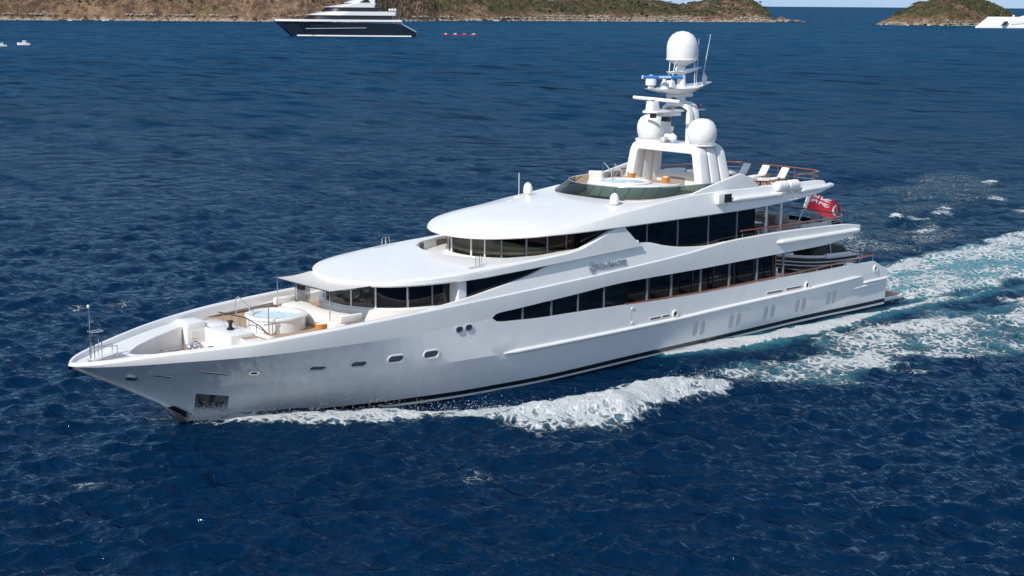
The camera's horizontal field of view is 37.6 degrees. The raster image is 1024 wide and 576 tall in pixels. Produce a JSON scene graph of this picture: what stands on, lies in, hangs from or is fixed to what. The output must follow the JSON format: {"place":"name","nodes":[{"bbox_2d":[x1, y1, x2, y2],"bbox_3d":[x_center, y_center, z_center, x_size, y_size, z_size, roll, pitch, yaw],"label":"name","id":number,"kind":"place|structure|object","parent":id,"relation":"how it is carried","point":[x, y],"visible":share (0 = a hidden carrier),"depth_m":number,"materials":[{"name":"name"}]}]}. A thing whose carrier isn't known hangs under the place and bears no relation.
{"place":"outdoors","nodes":[
{"label":"outdoors","id":0,"kind":"place"},
{"bbox_2d":[0,0,772,21],"bbox_3d":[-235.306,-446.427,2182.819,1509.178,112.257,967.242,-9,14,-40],"label":"headland","id":1,"kind":"structure","parent":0,"point":[267,10],"depth_m":1837.86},
{"bbox_2d":[0,12,774,21],"bbox_3d":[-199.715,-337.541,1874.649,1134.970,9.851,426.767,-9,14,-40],"label":"shore boulders","id":2,"kind":"object","parent":1,"relation":"on","point":[668,18],"visible":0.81,"depth_m":2033.66,"materials":[{"name":"stone"}]},
{"bbox_2d":[77,0,771,17],"bbox_3d":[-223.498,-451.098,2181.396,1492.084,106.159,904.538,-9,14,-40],"label":"scrub bushes","id":3,"kind":"object","parent":1,"relation":"on","point":[682,10],"visible":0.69,"depth_m":2135.91,"materials":[{"name":"green plant"}]},
{"bbox_2d":[0,7,1023,575],"bbox_3d":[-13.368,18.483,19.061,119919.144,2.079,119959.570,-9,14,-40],"label":"sea","id":4,"kind":"structure","parent":0,"point":[150,171],"depth_m":112.10,"materials":[{"name":"blue liquid"}]},
{"bbox_2d":[17,41,30,44],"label":"motor boat","id":5,"kind":"object","parent":4,"relation":"on","point":[23,43],"visible":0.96,"depth_m":759.71,"materials":[{"name":"white paint"}]},
{"bbox_2d":[273,0,416,36],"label":"anchored yacht","id":6,"kind":"object","parent":4,"relation":"on","point":[343,19],"visible":0.9,"depth_m":993.97,"materials":[{"name":"black paint"}]},
{"bbox_2d":[305,15,393,19],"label":"main windows","id":7,"kind":"structure","parent":6,"relation":"in","point":[335,17],"depth_m":992.86,"materials":[{"name":"black glass"}]},
{"bbox_2d":[321,7,381,11],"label":"upper windows","id":8,"kind":"structure","parent":6,"relation":"in","point":[356,9],"depth_m":992.62,"materials":[{"name":"black glass"}]},
{"bbox_2d":[186,372,723,421],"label":"spray","id":9,"kind":"object","parent":4,"relation":"on","point":[202,416],"visible":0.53,"depth_m":80.93,"materials":[{"name":"white liquid"}]},
{"bbox_2d":[68,31,902,421],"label":"motor yacht","id":10,"kind":"object","parent":4,"relation":"on","point":[614,267],"visible":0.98,"depth_m":90.66,"materials":[{"name":"white paint"}]},
{"bbox_2d":[314,322,326,329],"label":"basket","id":11,"kind":"object","parent":10,"relation":"on","point":[320,325],"visible":0.98,"depth_m":82.99,"materials":[{"name":"orange wicker"}]},
{"bbox_2d":[323,283,449,307],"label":"lounge window","id":12,"kind":"structure","parent":10,"relation":"in","point":[430,295],"depth_m":84.89,"materials":[{"name":"black glass"}]},
{"bbox_2d":[467,267,541,296],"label":"wedge window","id":13,"kind":"structure","parent":10,"relation":"in","point":[476,286],"depth_m":86.80,"materials":[{"name":"black glass"}]},
{"bbox_2d":[447,235,566,257],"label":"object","id":14,"kind":"structure","parent":10,"relation":"in","point":[450,239],"depth_m":90.72,"materials":[{"name":"glass"}]},
{"bbox_2d":[492,282,627,320],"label":"main deck window","id":15,"kind":"structure","parent":10,"relation":"in","point":[616,294],"depth_m":91.05,"materials":[{"name":"black glass"}]},
{"bbox_2d":[589,170,603,180],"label":"sun pad","id":16,"kind":"object","parent":10,"relation":"on","point":[595,175],"visible":1,"depth_m":100.77,"materials":[{"name":"white fabric"}]},
{"bbox_2d":[627,172,635,177],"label":"basket","id":17,"kind":"object","parent":10,"relation":"on","point":[631,174],"visible":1,"depth_m":102.39,"materials":[{"name":"orange wicker"}]},
{"bbox_2d":[661,176,669,181],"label":"basket","id":18,"kind":"object","parent":10,"relation":"on","point":[665,178],"visible":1,"depth_m":100.00,"materials":[{"name":"orange wicker"}]},
{"bbox_2d":[580,208,754,246],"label":"upper saloon window","id":19,"kind":"structure","parent":10,"relation":"in","point":[710,229],"depth_m":97.76,"materials":[{"name":"black glass"}]},
{"bbox_2d":[628,255,774,302],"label":"saloon window","id":20,"kind":"structure","parent":10,"relation":"in","point":[713,277],"depth_m":100.15,"materials":[{"name":"black glass"}]},
{"bbox_2d":[728,163,750,175],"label":"sun lounger","id":21,"kind":"object","parent":10,"relation":"on","point":[744,169],"visible":0.63,"depth_m":111.62,"materials":[{"name":"white wood"}]},
{"bbox_2d":[747,165,769,177],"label":"sun lounger","id":22,"kind":"object","parent":10,"relation":"on","point":[764,169],"visible":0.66,"depth_m":110.28,"materials":[{"name":"white wood"}]},
{"bbox_2d":[754,221,762,232],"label":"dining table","id":23,"kind":"object","parent":10,"relation":"on","point":[757,223],"visible":0.13,"depth_m":107.42,"materials":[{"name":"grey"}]},
{"bbox_2d":[751,177,771,185],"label":"deck table","id":24,"kind":"object","parent":10,"relation":"on","point":[760,179],"visible":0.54,"depth_m":105.10,"materials":[{"name":"white paint"}]},
{"bbox_2d":[761,174,769,184],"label":"deck chair","id":25,"kind":"object","parent":10,"relation":"on","point":[767,181],"visible":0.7,"depth_m":106.11,"materials":[{"name":"brown wood"}]},
{"bbox_2d":[766,167,789,183],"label":"sun lounger","id":26,"kind":"object","parent":10,"relation":"on","point":[783,172],"visible":0.67,"depth_m":108.80,"materials":[{"name":"white wood"}]},
{"bbox_2d":[773,180,788,190],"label":"liferaft canister","id":27,"kind":"object","parent":10,"relation":"on","point":[781,185],"visible":1,"depth_m":102.02,"materials":[{"name":"white paint"}]},
{"bbox_2d":[787,179,799,189],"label":"liferaft canister","id":28,"kind":"object","parent":10,"relation":"on","point":[794,184],"visible":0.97,"depth_m":102.80,"materials":[{"name":"white paint"}]},
{"bbox_2d":[791,221,826,229],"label":"outdoor sofa","id":29,"kind":"object","parent":10,"relation":"on","point":[812,225],"visible":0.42,"depth_m":106.31,"materials":[{"name":"grey fabric"}]},
{"bbox_2d":[806,213,818,223],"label":"round cushion stool","id":30,"kind":"object","parent":10,"relation":"on","point":[813,216],"visible":0.43,"depth_m":110.06,"materials":[{"name":"grey fabric"}]},
{"bbox_2d":[776,243,858,273],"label":"tender boat","id":31,"kind":"object","parent":10,"relation":"on","point":[819,256],"visible":0.83,"depth_m":110.42,"materials":[{"name":"grey rubber"}]},
{"bbox_2d":[798,194,840,221],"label":"ensign","id":32,"kind":"object","parent":10,"relation":"attached to","point":[817,202],"visible":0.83,"depth_m":113.93,"materials":[{"name":"red fabric"}]},
{"bbox_2d":[822,217,831,224],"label":"lounge chair","id":33,"kind":"object","parent":10,"relation":"on","point":[828,220],"visible":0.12,"depth_m":108.50,"materials":[{"name":"grey wood"}]},
{"bbox_2d":[774,16,804,21],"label":"skerry","id":34,"kind":"structure","parent":4,"relation":"on","point":[780,19],"depth_m":2153.88,"materials":[{"name":"beige stone"}]},
{"bbox_2d":[975,4,1023,27],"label":"sloping bow yacht","id":35,"kind":"object","parent":4,"relation":"on","point":[1013,21],"visible":0.91,"depth_m":1659.60,"materials":[{"name":"white paint"}]},
{"bbox_2d":[661,0,1023,7],"label":"sky","id":36,"kind":"structure","parent":0,"point":[768,3],"materials":[{"name":"blue"}]},
{"bbox_2d":[876,0,1013,25],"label":"islet","id":37,"kind":"object","parent":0,"point":[934,12],"visible":0.79,"depth_m":1857.26,"materials":[{"name":"green plant"}]},
{"bbox_2d":[885,19,981,25],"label":"islet boulders","id":38,"kind":"object","parent":37,"relation":"on","point":[893,22],"visible":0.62,"depth_m":1836.88,"materials":[{"name":"stone"}]},
{"bbox_2d":[892,0,1012,15],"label":"islet scrub","id":39,"kind":"object","parent":37,"relation":"on","point":[967,4],"visible":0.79,"depth_m":1903.57,"materials":[{"name":"green plant"}]}
]}

